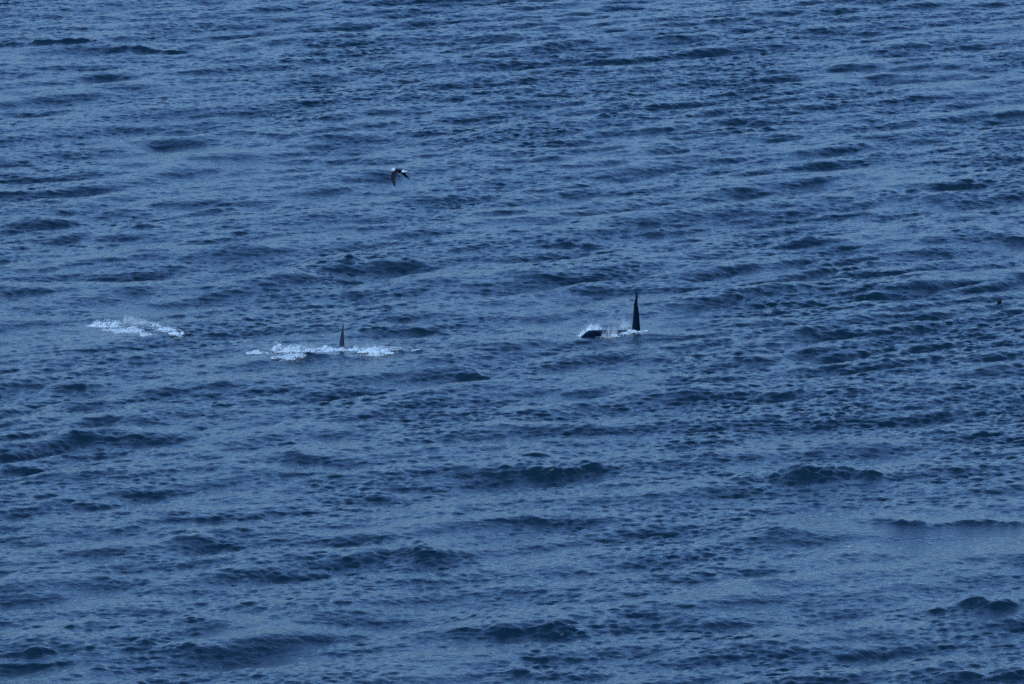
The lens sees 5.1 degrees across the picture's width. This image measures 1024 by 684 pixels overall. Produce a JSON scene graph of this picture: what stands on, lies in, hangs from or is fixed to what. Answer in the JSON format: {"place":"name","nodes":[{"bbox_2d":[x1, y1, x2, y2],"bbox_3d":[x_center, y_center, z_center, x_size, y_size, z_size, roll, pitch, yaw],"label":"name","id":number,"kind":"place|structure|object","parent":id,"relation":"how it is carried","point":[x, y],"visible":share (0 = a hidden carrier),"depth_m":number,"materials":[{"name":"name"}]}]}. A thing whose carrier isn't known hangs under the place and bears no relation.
{"place":"outdoors","nodes":[
{"label":"outdoors","id":0,"kind":"place"},
{"bbox_2d":[390,168,409,185],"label":"gull","id":1,"kind":"object","parent":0,"point":[396,171],"visible":1,"depth_m":463.87,"materials":[{"name":"black"}]},
{"bbox_2d":[0,0,1023,683],"bbox_3d":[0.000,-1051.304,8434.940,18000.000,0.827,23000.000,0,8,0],"label":"water","id":2,"kind":"structure","parent":0,"point":[796,226],"depth_m":449.77,"materials":[{"name":"blue liquid"}]},
{"bbox_2d":[84,314,189,337],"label":"splash","id":3,"kind":"object","parent":2,"relation":"on","point":[115,324],"visible":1,"depth_m":453.81,"materials":[{"name":"white liquid"}]},
{"bbox_2d":[246,341,345,360],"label":"splash","id":4,"kind":"object","parent":2,"relation":"on","point":[279,348],"visible":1,"depth_m":446.96,"materials":[{"name":"white liquid"}]},
{"bbox_2d":[335,325,346,350],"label":"orca","id":5,"kind":"object","parent":2,"relation":"on","point":[341,344],"visible":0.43,"depth_m":447.78,"materials":[{"name":"black"}]},
{"bbox_2d":[334,344,420,355],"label":"splash","id":6,"kind":"object","parent":2,"relation":"on","point":[375,351],"visible":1,"depth_m":446.20,"materials":[{"name":"white liquid"}]},
{"bbox_2d":[572,320,611,336],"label":"splash","id":7,"kind":"object","parent":2,"relation":"on","point":[592,327],"visible":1,"depth_m":452.76,"materials":[{"name":"white liquid"}]},
{"bbox_2d":[581,291,641,337],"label":"orca","id":8,"kind":"object","parent":2,"relation":"on","point":[597,333],"visible":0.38,"depth_m":453.11,"materials":[{"name":"black"}]},
{"bbox_2d":[596,313,648,338],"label":"splash","id":9,"kind":"object","parent":2,"relation":"on","point":[623,327],"visible":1,"depth_m":452.02,"materials":[{"name":"white liquid"}]}
]}

